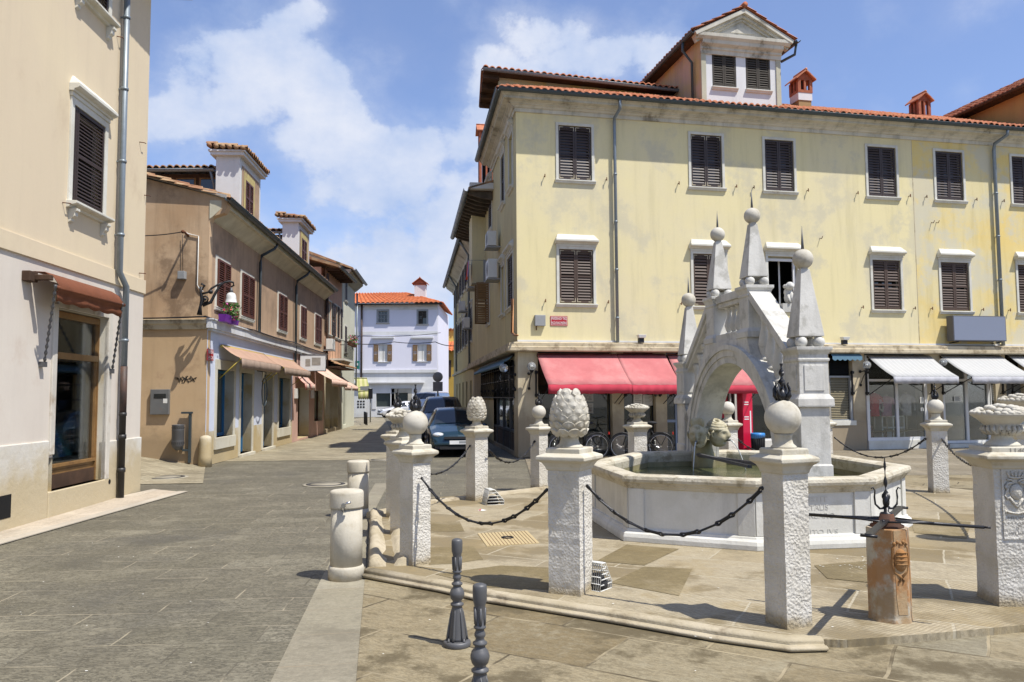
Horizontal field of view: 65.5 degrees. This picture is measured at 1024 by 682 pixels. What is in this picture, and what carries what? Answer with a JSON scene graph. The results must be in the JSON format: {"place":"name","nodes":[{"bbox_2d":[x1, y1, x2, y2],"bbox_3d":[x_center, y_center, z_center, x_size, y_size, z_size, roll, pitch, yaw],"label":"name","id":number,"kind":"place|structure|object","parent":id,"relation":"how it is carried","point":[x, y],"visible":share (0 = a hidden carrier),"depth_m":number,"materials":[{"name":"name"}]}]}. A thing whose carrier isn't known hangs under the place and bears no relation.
{"place":"outdoors","nodes":[
{"label":"outdoors","id":0,"kind":"place"},
{"bbox_2d":[0,489,176,539],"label":"pavement","id":1,"kind":"structure","parent":0,"point":[127,499],"depth_m":12.72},
{"bbox_2d":[140,457,204,483],"bbox_3d":[-9.140,2.948,18.686,5.218,0.400,4.682,0,-4,0],"label":"alley apron","id":2,"kind":"object","parent":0,"point":[151,468],"visible":0.29,"depth_m":19.08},
{"bbox_2d":[171,412,192,462],"bbox_3d":[-8.661,2.524,20.831,0.332,1.336,0.501,-3,-5,33],"label":"litter bin","id":3,"kind":"object","parent":2,"relation":"on","point":[177,440],"visible":1,"depth_m":20.70,"materials":[{"name":"metal"}]},
{"bbox_2d":[0,417,612,681],"bbox_3d":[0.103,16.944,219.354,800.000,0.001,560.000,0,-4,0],"label":"ground","id":4,"kind":"structure","parent":0,"point":[151,596],"depth_m":8.11,"materials":[{"name":"stone"}]},
{"bbox_2d":[0,0,150,531],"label":"cream house","id":5,"kind":"structure","parent":4,"relation":"on","point":[74,88],"depth_m":12.94,"materials":[{"name":"paint"}]},
{"bbox_2d":[66,76,117,236],"bbox_3d":[-7.183,-3.065,13.471,0.370,2.407,1.440,0,-4,-3],"label":"window","id":6,"kind":"structure","parent":5,"relation":"in","point":[89,112],"depth_m":13.49,"materials":[{"name":"wood"}]},
{"bbox_2d":[75,0,119,40],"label":"window","id":7,"kind":"structure","parent":5,"relation":"in","point":[104,14],"depth_m":13.93,"materials":[{"name":"stone"}]},
{"bbox_2d":[0,491,186,544],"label":"kerb","id":8,"kind":"structure","parent":4,"relation":"on","point":[30,533],"depth_m":11.81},
{"bbox_2d":[198,435,211,466],"bbox_3d":[-8.066,2.908,20.951,0.340,0.840,0.332,0,-4,0],"label":"corner guard","id":9,"kind":"object","parent":4,"relation":"on","point":[205,452],"visible":0.92,"depth_m":20.83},
{"bbox_2d":[140,141,347,464],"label":"ochre corner house","id":10,"kind":"structure","parent":4,"relation":"on","point":[282,288],"depth_m":23.61,"materials":[{"name":"paint"}]},
{"bbox_2d":[150,389,169,414],"bbox_3d":[-9.290,1.609,21.027,0.495,0.666,0.095,0,-4,0],"label":"meter box","id":11,"kind":"object","parent":10,"relation":"attached to","point":[159,401],"visible":1,"depth_m":20.99,"materials":[{"name":"grey metal"}]},
{"bbox_2d":[197,280,236,314],"bbox_3d":[-7.700,-1.143,20.804,0.985,0.949,0.298,1,-4,-22],"label":"bracket lamp","id":12,"kind":"object","parent":10,"relation":"attached to","point":[230,296],"visible":1,"depth_m":20.80,"materials":[{"name":"black metal"}]},
{"bbox_2d":[217,371,224,435],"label":"shop window","id":13,"kind":"structure","parent":10,"relation":"in","point":[221,382],"depth_m":23.32,"materials":[{"name":"glass"}]},
{"bbox_2d":[214,255,230,313],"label":"window","id":14,"kind":"structure","parent":10,"relation":"in","point":[220,271],"depth_m":22.32,"materials":[{"name":"wood"}]},
{"bbox_2d":[218,302,241,325],"bbox_3d":[-7.847,-0.811,22.189,0.472,0.649,1.360,0,-4,0],"label":"flower box","id":15,"kind":"object","parent":10,"relation":"attached to","point":[231,316],"visible":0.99,"depth_m":22.10,"materials":[{"name":"purple plastic"}]},
{"bbox_2d":[143,316,328,353],"bbox_3d":[-12.599,0.022,30.232,9.019,0.094,18.371,0,-4,0],"label":"ledge","id":16,"kind":"object","parent":10,"relation":"on","point":[240,326],"visible":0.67,"depth_m":21.19,"materials":[{"name":"beige stone"}]},
{"bbox_2d":[240,374,243,451],"bbox_3d":[-8.650,2.256,24.990,0.060,2.482,1.351,0,-4,-4],"label":"door","id":17,"kind":"structure","parent":10,"relation":"in","point":[242,387],"depth_m":25.59,"materials":[{"name":"blue paint"}]},
{"bbox_2d":[239,269,254,322],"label":"window","id":18,"kind":"structure","parent":10,"relation":"in","point":[245,297],"depth_m":25.03,"materials":[{"name":"wood"}]},
{"bbox_2d":[279,378,282,426],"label":"shop window","id":19,"kind":"structure","parent":10,"relation":"in","point":[280,380],"depth_m":31.09,"materials":[{"name":"glass"}]},
{"bbox_2d":[277,291,287,334],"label":"window","id":20,"kind":"structure","parent":10,"relation":"in","point":[280,302],"depth_m":29.96,"materials":[{"name":"wood"}]},
{"bbox_2d":[299,303,306,341],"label":"window","id":21,"kind":"structure","parent":10,"relation":"in","point":[303,323],"depth_m":33.92,"materials":[{"name":"wood"}]},
{"bbox_2d":[299,354,325,370],"bbox_3d":[-8.276,0.909,33.140,1.103,0.716,0.162,0,-4,-4],"label":"shop sign","id":22,"kind":"object","parent":10,"relation":"attached to","point":[312,362],"visible":0.85,"depth_m":33.08,"materials":[{"name":"white paint"}]},
{"bbox_2d":[314,312,321,346],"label":"window","id":23,"kind":"structure","parent":10,"relation":"in","point":[317,342],"depth_m":37.37,"materials":[{"name":"wood"}]},
{"bbox_2d":[302,482,347,486],"bbox_3d":[-3.857,2.964,16.488,0.944,0.022,0.944,0,-4,0],"label":"manhole cover","id":24,"kind":"object","parent":4,"relation":"on","point":[325,484],"visible":0.98,"depth_m":16.34,"materials":[{"name":"metal"}]},
{"bbox_2d":[271,483,385,681],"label":"border paving","id":25,"kind":"structure","parent":4,"relation":"on","point":[323,645],"depth_m":6.06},
{"bbox_2d":[328,488,363,581],"bbox_3d":[-1.657,1.932,7.974,0.352,0.882,0.352,0,-4,0],"label":"stone bollard","id":26,"kind":"object","parent":25,"relation":"on","point":[346,564],"visible":0.98,"depth_m":7.84,"materials":[{"name":"stone"}]},
{"bbox_2d":[347,460,369,517],"bbox_3d":[-2.328,2.232,12.047,0.344,0.852,0.344,0,-4,0],"label":"stone bollard","id":27,"kind":"object","parent":25,"relation":"on","point":[358,473],"visible":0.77,"depth_m":11.93,"materials":[{"name":"stone"}]},
{"bbox_2d":[354,277,452,416],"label":"lavender house","id":28,"kind":"structure","parent":4,"relation":"on","point":[387,370],"depth_m":72.17,"materials":[{"name":"paint"}]},
{"bbox_2d":[408,392,448,409],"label":"parked car","id":29,"kind":"object","parent":4,"relation":"on","point":[422,396],"visible":0.1,"depth_m":56.24,"materials":[{"name":"white paint"}]},
{"bbox_2d":[433,372,442,395],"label":"sign pole","id":30,"kind":"object","parent":4,"relation":"on","point":[437,384],"visible":0.94,"depth_m":45.83,"materials":[{"name":"grey metal"}]},
{"bbox_2d":[420,396,461,443],"bbox_3d":[-2.795,3.142,31.980,2.094,1.865,4.837,0,-4,-7],"label":"parked car","id":31,"kind":"object","parent":4,"relation":"on","point":[430,405],"visible":0.2,"depth_m":31.46,"materials":[{"name":"paint"}]},
{"bbox_2d":[449,328,453,396],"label":"distant yellow house","id":32,"kind":"structure","parent":4,"relation":"on","point":[451,362],"depth_m":88.02,"materials":[{"name":"paint"}]},
{"bbox_2d":[425,407,486,448],"bbox_3d":[-1.868,2.888,25.732,2.009,1.502,4.327,0,-4,-7],"label":"parked car","id":33,"kind":"object","parent":4,"relation":"on","point":[446,425],"visible":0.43,"depth_m":24.46,"materials":[{"name":"paint"}]},
{"bbox_2d":[450,124,652,443],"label":"rafter eaved house","id":34,"kind":"structure","parent":4,"relation":"on","point":[473,224],"depth_m":32.81,"materials":[{"name":"paint"}]},
{"bbox_2d":[465,260,485,291],"bbox_3d":[-1.536,-2.731,33.342,0.810,1.170,1.300,0,-4,-7],"label":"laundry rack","id":35,"kind":"object","parent":34,"relation":"attached to","point":[470,289],"visible":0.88,"depth_m":32.86,"materials":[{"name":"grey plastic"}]},
{"bbox_2d":[474,282,489,327],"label":"window","id":36,"kind":"structure","parent":34,"relation":"in","point":[481,288],"depth_m":31.41,"materials":[{"name":"wood"}]},
{"bbox_2d":[467,1,1023,457],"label":"yellow corner house","id":37,"kind":"structure","parent":4,"relation":"on","point":[611,199],"depth_m":25.77,"materials":[{"name":"paint"}]},
{"bbox_2d":[484,259,499,282],"bbox_3d":[-0.676,-2.461,27.979,0.500,0.720,0.900,0,-4,-7],"label":"air conditioner","id":38,"kind":"object","parent":37,"relation":"attached to","point":[491,270],"visible":1,"depth_m":27.54,"materials":[{"name":"white plastic"}]},
{"bbox_2d":[484,231,500,250],"bbox_3d":[-0.697,-3.538,28.162,0.500,0.580,0.750,0,-4,-7],"label":"air conditioner","id":39,"kind":"object","parent":37,"relation":"attached to","point":[490,241],"visible":1,"depth_m":27.80,"materials":[{"name":"white plastic"}]},
{"bbox_2d":[496,139,504,211],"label":"window","id":40,"kind":"structure","parent":37,"relation":"in","point":[501,148],"depth_m":27.14,"materials":[{"name":"stone"}]},
{"bbox_2d":[497,254,504,318],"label":"window","id":41,"kind":"structure","parent":37,"relation":"in","point":[501,260],"depth_m":27.03,"materials":[{"name":"stone"}]},
{"bbox_2d":[494,359,513,449],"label":"corner window","id":42,"kind":"structure","parent":37,"relation":"in","point":[503,410],"depth_m":26.85,"materials":[{"name":"black glass"}]},
{"bbox_2d":[502,239,513,313],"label":"window","id":43,"kind":"structure","parent":37,"relation":"in","point":[508,251],"depth_m":25.25,"materials":[{"name":"stone"}]},
{"bbox_2d":[504,117,513,196],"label":"window","id":44,"kind":"structure","parent":37,"relation":"in","point":[508,130],"depth_m":24.98,"materials":[{"name":"stone"}]},
{"bbox_2d":[550,316,567,325],"bbox_3d":[1.402,-0.600,23.799,0.526,0.288,0.023,1,-4,-12],"label":"street sign","id":45,"kind":"object","parent":37,"relation":"attached to","point":[558,320],"visible":1,"depth_m":23.79,"materials":[{"name":"metal"}]},
{"bbox_2d":[555,122,595,184],"bbox_3d":[1.908,-5.708,24.337,1.282,1.878,0.290,1,-4,-12],"label":"window","id":46,"kind":"structure","parent":37,"relation":"in","point":[574,145],"depth_m":24.32,"materials":[{"name":"wood"}]},
{"bbox_2d":[555,234,598,307],"bbox_3d":[1.938,-2.113,24.034,1.338,2.217,0.400,1,-4,-12],"label":"window","id":47,"kind":"structure","parent":37,"relation":"in","point":[575,271],"depth_m":24.04,"materials":[{"name":"wood"}]},
{"bbox_2d":[688,131,726,191],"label":"window","id":48,"kind":"structure","parent":37,"relation":"in","point":[704,152],"depth_m":25.24,"materials":[{"name":"wood"}]},
{"bbox_2d":[689,239,730,309],"bbox_3d":[6.181,-2.075,24.957,1.348,2.217,0.400,1,-4,-12],"label":"window","id":49,"kind":"structure","parent":37,"relation":"in","point":[700,262],"depth_m":24.92,"materials":[{"name":"wood"}]},
{"bbox_2d":[712,55,738,91],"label":"window","id":50,"kind":"structure","parent":37,"relation":"in","point":[723,67],"depth_m":25.85,"materials":[{"name":"wood"}]},
{"bbox_2d":[745,58,772,94],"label":"window","id":51,"kind":"structure","parent":37,"relation":"in","point":[757,70],"depth_m":26.10,"materials":[{"name":"wood"}]},
{"bbox_2d":[762,136,798,195],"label":"window","id":52,"kind":"structure","parent":37,"relation":"in","point":[778,157],"depth_m":25.78,"materials":[{"name":"wood"}]},
{"bbox_2d":[764,242,800,284],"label":"window","id":53,"kind":"structure","parent":37,"relation":"in","point":[781,250],"depth_m":25.44,"materials":[{"name":"stone"}]},
{"bbox_2d":[829,376,852,420],"bbox_3d":[10.613,1.845,25.730,0.836,1.443,0.080,1,-4,-12],"label":"window frame","id":54,"kind":"structure","parent":37,"relation":"in","point":[849,377],"depth_m":25.75,"materials":[{"name":"grey plastic"}]},
{"bbox_2d":[869,391,883,430],"bbox_3d":[11.958,2.318,26.289,0.727,1.333,0.275,1,-4,-12],"label":"mannequin","id":55,"kind":"object","parent":37,"relation":"in","point":[874,397],"visible":0.68,"depth_m":26.21},
{"bbox_2d":[864,143,901,200],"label":"window","id":56,"kind":"structure","parent":37,"relation":"in","point":[881,181],"depth_m":26.58,"materials":[{"name":"wood"}]},
{"bbox_2d":[879,395,894,430],"bbox_3d":[12.417,2.385,26.385,0.727,1.219,0.275,1,-4,-12],"label":"mannequin","id":57,"kind":"object","parent":37,"relation":"in","point":[888,402],"visible":0.94,"depth_m":26.31},
{"bbox_2d":[868,246,906,313],"bbox_3d":[12.373,-2.020,26.303,1.320,2.217,0.400,1,-4,-12],"label":"window","id":58,"kind":"structure","parent":37,"relation":"in","point":[886,277],"depth_m":26.32,"materials":[{"name":"wood"}]},
{"bbox_2d":[875,416,904,436],"bbox_3d":[12.652,2.892,26.660,0.870,0.772,0.350,1,-4,-12],"label":"shelf","id":59,"kind":"object","parent":37,"relation":"on","point":[879,423],"visible":0.51,"depth_m":26.59,"materials":[{"name":"white plastic"}]},
{"bbox_2d":[864,355,927,440],"bbox_3d":[12.595,1.855,26.090,2.266,2.766,0.080,1,-4,-12],"label":"shop window","id":60,"kind":"structure","parent":37,"relation":"in","point":[876,373],"depth_m":26.01,"materials":[{"name":"grey glass"}]},
{"bbox_2d":[898,392,915,429],"bbox_3d":[13.149,2.339,26.547,0.727,1.282,0.275,1,-4,-12],"label":"mannequin","id":61,"kind":"object","parent":37,"relation":"in","point":[906,400],"visible":0.96,"depth_m":26.47},
{"bbox_2d":[932,148,968,204],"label":"window","id":62,"kind":"structure","parent":37,"relation":"in","point":[948,188],"depth_m":27.14,"materials":[{"name":"wood"}]},
{"bbox_2d":[936,249,975,314],"bbox_3d":[14.942,-1.997,26.862,1.366,2.217,0.400,1,-4,-12],"label":"window","id":63,"kind":"structure","parent":37,"relation":"in","point":[954,293],"depth_m":26.88,"materials":[{"name":"wood"}]},
{"bbox_2d":[941,358,990,442],"bbox_3d":[15.241,1.958,26.762,1.857,2.910,0.080,1,-4,-12],"label":"shop window","id":64,"kind":"structure","parent":37,"relation":"in","point":[972,395],"depth_m":26.78,"materials":[{"name":"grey glass"}]},
{"bbox_2d":[946,315,1006,343],"bbox_3d":[15.498,-0.370,26.652,2.062,0.908,0.426,1,-4,-12],"label":"billboard","id":65,"kind":"object","parent":37,"relation":"attached to","point":[976,328],"visible":1,"depth_m":26.44,"materials":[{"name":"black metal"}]},
{"bbox_2d":[1009,153,1023,207],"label":"window","id":66,"kind":"structure","parent":37,"relation":"in","point":[1016,164],"depth_m":27.72,"materials":[{"name":"wood"}]},
{"bbox_2d":[1013,252,1023,315],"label":"window","id":67,"kind":"structure","parent":37,"relation":"in","point":[1018,257],"depth_m":27.41,"materials":[{"name":"stone"}]},
{"bbox_2d":[226,417,390,460],"bbox_3d":[-9.485,5.117,47.106,4.962,0.001,49.474,0,-4,-8],"label":"street crossing","id":68,"kind":"object","parent":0,"point":[359,440],"visible":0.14,"depth_m":28.73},
{"bbox_2d":[309,256,357,433],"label":"peach house","id":69,"kind":"structure","parent":68,"relation":"on","point":[336,275],"depth_m":41.78,"materials":[{"name":"paint"}]},
{"bbox_2d":[309,251,367,428],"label":"pale green house","id":70,"kind":"structure","parent":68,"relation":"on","point":[349,290],"depth_m":47.55,"materials":[{"name":"paint"}]},
{"bbox_2d":[354,377,369,399],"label":"yellow awning","id":71,"kind":"object","parent":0,"point":[362,394],"visible":0.72,"depth_m":57.48,"materials":[{"name":"fabric"}]},
{"bbox_2d":[443,239,473,406],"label":"long street house","id":72,"kind":"structure","parent":0,"point":[455,284],"depth_m":46.28,"materials":[{"name":"paint"}]},
{"bbox_2d":[147,0,1023,354],"label":"sky","id":73,"kind":"structure","parent":0,"point":[363,116],"materials":[{"name":"blue"}]},
{"bbox_2d":[356,475,1023,681],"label":"plaza","id":74,"kind":"structure","parent":0,"point":[403,633],"depth_m":5.53,"materials":[{"name":"stone"}]},
{"bbox_2d":[366,486,547,517],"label":"kerb","id":75,"kind":"structure","parent":74,"relation":"on","point":[382,511],"depth_m":13.90,"materials":[{"name":"stone"}]},
{"bbox_2d":[525,391,550,487],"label":"stone pillar","id":76,"kind":"structure","parent":75,"relation":"on","point":[538,430],"depth_m":15.02,"materials":[{"name":"stone"}]},
{"bbox_2d":[444,538,470,649],"bbox_3d":[-0.399,1.822,5.787,0.197,0.765,0.197,0,-4,0],"label":"iron bollard","id":77,"kind":"object","parent":74,"relation":"on","point":[457,638],"visible":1,"depth_m":5.75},
{"bbox_2d":[470,583,489,681],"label":"iron bollard","id":78,"kind":"object","parent":74,"relation":"on","point":[479,656],"visible":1,"depth_m":4.37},
{"bbox_2d":[362,568,828,652],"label":"terrace kerb","id":79,"kind":"structure","parent":74,"relation":"on","point":[766,640],"depth_m":6.27,"materials":[{"name":"stone"}]},
{"bbox_2d":[368,485,1023,647],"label":"fountain terrace","id":80,"kind":"structure","parent":74,"relation":"on","point":[720,586],"depth_m":7.54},
{"bbox_2d":[369,508,408,566],"bbox_3d":[-1.532,2.414,10.036,0.535,0.144,3.684,0,-4,-10],"label":"channel stone","id":81,"kind":"object","parent":80,"relation":"on","point":[377,549],"visible":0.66,"depth_m":9.19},
{"bbox_2d":[380,389,403,516],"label":"stone pillar","id":82,"kind":"structure","parent":80,"relation":"on","point":[397,403],"depth_m":11.61,"materials":[{"name":"stone"}]},
{"bbox_2d":[384,409,410,533],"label":"stone pillar","id":83,"kind":"structure","parent":80,"relation":"on","point":[396,418],"depth_m":10.13,"materials":[{"name":"stone"}]},
{"bbox_2d":[392,384,438,566],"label":"stone pillar","id":84,"kind":"structure","parent":80,"relation":"on","point":[415,455],"depth_m":8.33,"materials":[{"name":"stone"}]},
{"bbox_2d":[430,522,464,531],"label":"terrace slab","id":85,"kind":"structure","parent":80,"relation":"on","point":[446,527],"depth_m":10.62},
{"bbox_2d":[429,546,482,564],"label":"terrace slab","id":86,"kind":"structure","parent":80,"relation":"on","point":[441,555],"depth_m":8.74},
{"bbox_2d":[460,397,493,500],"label":"stone pillar","id":87,"kind":"structure","parent":80,"relation":"on","point":[476,432],"depth_m":13.40,"materials":[{"name":"stone"}]},
{"bbox_2d":[437,565,548,588],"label":"terrace slab","id":88,"kind":"structure","parent":80,"relation":"on","point":[501,576],"depth_m":7.70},
{"bbox_2d":[482,488,503,504],"bbox_3d":[-0.312,2.523,12.935,0.311,0.251,0.281,1,-4,-17],"label":"wire cage","id":89,"kind":"object","parent":80,"relation":"on","point":[486,494],"visible":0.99,"depth_m":12.87,"materials":[{"name":"white metal"}]},
{"bbox_2d":[478,531,538,545],"bbox_3d":[-0.049,2.412,9.777,0.654,0.023,0.933,0,-4,-10],"label":"drain cover","id":90,"kind":"object","parent":80,"relation":"on","point":[507,538],"visible":1,"depth_m":9.72,"materials":[{"name":"beige metal"}]},
{"bbox_2d":[535,388,602,596],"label":"stone pillar","id":91,"kind":"structure","parent":80,"relation":"on","point":[568,461],"depth_m":7.06,"materials":[{"name":"stone"}]},
{"bbox_2d":[420,477,547,525],"bbox_3d":[-0.311,1.571,7.700,1.726,0.420,0.055,-4,-5,42],"label":"chain","id":92,"kind":"object","parent":91,"relation":"hanging from","point":[529,506],"visible":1,"depth_m":7.59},
{"bbox_2d":[591,572,607,590],"bbox_3d":[0.773,2.178,7.228,0.200,0.130,0.195,0,-4,0],"label":"floor light","id":93,"kind":"object","parent":80,"relation":"on","point":[605,583],"visible":0.65,"depth_m":7.16,"materials":[{"name":"black metal"}]},
{"bbox_2d":[591,560,611,591],"bbox_3d":[0.773,2.123,7.232,0.191,0.251,0.211,-3,-5,38],"label":"wire cage","id":94,"kind":"object","parent":80,"relation":"on","point":[599,566],"visible":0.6,"depth_m":7.17,"materials":[{"name":"white metal"}]},
{"bbox_2d":[597,544,677,564],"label":"terrace slab","id":95,"kind":"structure","parent":80,"relation":"on","point":[635,554],"depth_m":8.72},
{"bbox_2d":[623,403,651,452],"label":"stone pillar","id":96,"kind":"structure","parent":80,"relation":"on","point":[637,428],"depth_m":15.49,"materials":[{"name":"stone"}]},
{"bbox_2d":[612,567,691,595],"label":"terrace slab","id":97,"kind":"structure","parent":80,"relation":"on","point":[667,580],"depth_m":7.54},
{"bbox_2d":[719,402,742,449],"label":"stone pillar","id":98,"kind":"structure","parent":80,"relation":"on","point":[733,426],"depth_m":15.72,"materials":[{"name":"stone"}]},
{"bbox_2d":[592,190,912,550],"bbox_3d":[3.186,0.164,11.823,4.266,4.751,5.612,0,-4,0],"label":"fountain","id":99,"kind":"object","parent":80,"relation":"on","point":[698,479],"visible":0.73,"depth_m":10.20,"materials":[{"name":"stone"}]},
{"bbox_2d":[749,363,819,629],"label":"stone pillar","id":100,"kind":"structure","parent":80,"relation":"on","point":[784,463],"depth_m":6.03,"materials":[{"name":"stone"}]},
{"bbox_2d":[586,484,763,536],"bbox_3d":[1.310,1.395,6.609,1.580,0.469,0.055,-3,-5,34],"label":"chain","id":101,"kind":"object","parent":100,"relation":"hanging from","point":[722,520],"visible":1,"depth_m":6.52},
{"bbox_2d":[814,561,866,581],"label":"terrace slab","id":102,"kind":"structure","parent":80,"relation":"on","point":[851,571],"depth_m":7.86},
{"bbox_2d":[809,457,990,623],"bbox_3d":[2.940,1.542,6.238,1.384,1.255,1.114,1,-4,-19],"label":"turnstile post","id":103,"kind":"object","parent":80,"relation":"on","point":[886,534],"visible":0.99,"depth_m":6.10,"materials":[{"name":"orange stone"}]},
{"bbox_2d":[920,383,952,492],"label":"stone pillar","id":104,"kind":"structure","parent":80,"relation":"on","point":[936,426],"depth_m":14.03,"materials":[{"name":"stone"}]},
{"bbox_2d":[834,437,926,458],"bbox_3d":[6.911,2.003,15.045,0.055,0.438,1.977,2,-5,-29],"label":"chain","id":105,"kind":"object","parent":104,"relation":"hanging from","point":[910,448],"visible":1,"depth_m":14.81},
{"bbox_2d":[912,518,970,538],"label":"terrace slab","id":106,"kind":"structure","parent":80,"relation":"on","point":[955,532],"depth_m":10.21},
{"bbox_2d":[955,403,1023,606],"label":"stone pillar","id":107,"kind":"structure","parent":80,"relation":"on","point":[996,461],"depth_m":6.59,"materials":[{"name":"stone"}]},
{"bbox_2d":[997,393,1023,444],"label":"stone pillar","id":108,"kind":"structure","parent":107,"relation":"on","point":[1017,399],"depth_m":9.14,"materials":[{"name":"stone"}]},
{"bbox_2d":[525,447,971,474],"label":"square","id":109,"kind":"structure","parent":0,"point":[915,460],"depth_m":22.12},
{"bbox_2d":[548,421,609,456],"bbox_3d":[1.913,2.802,22.761,1.886,1.150,0.626,0,-4,-10],"label":"bicycle","id":110,"kind":"object","parent":109,"relation":"on","point":[601,434],"visible":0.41,"depth_m":22.82,"materials":[{"name":"metal"}]},
{"bbox_2d":[608,418,674,455],"bbox_3d":[3.704,2.791,22.761,1.886,1.150,0.626,-1,-4,6],"label":"bicycle","id":111,"kind":"object","parent":109,"relation":"on","point":[655,434],"visible":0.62,"depth_m":22.72,"materials":[{"name":"black metal"}]},
{"bbox_2d":[737,393,752,449],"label":"red column","id":112,"kind":"structure","parent":109,"relation":"on","point":[744,413],"depth_m":24.46,"materials":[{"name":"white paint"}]},
{"bbox_2d":[750,433,764,449],"bbox_3d":[7.427,3.096,24.044,0.428,0.640,0.428,0,-4,0],"label":"waste bin","id":113,"kind":"object","parent":109,"relation":"on","point":[757,441],"visible":0.75,"depth_m":23.88,"materials":[{"name":"black plastic"}]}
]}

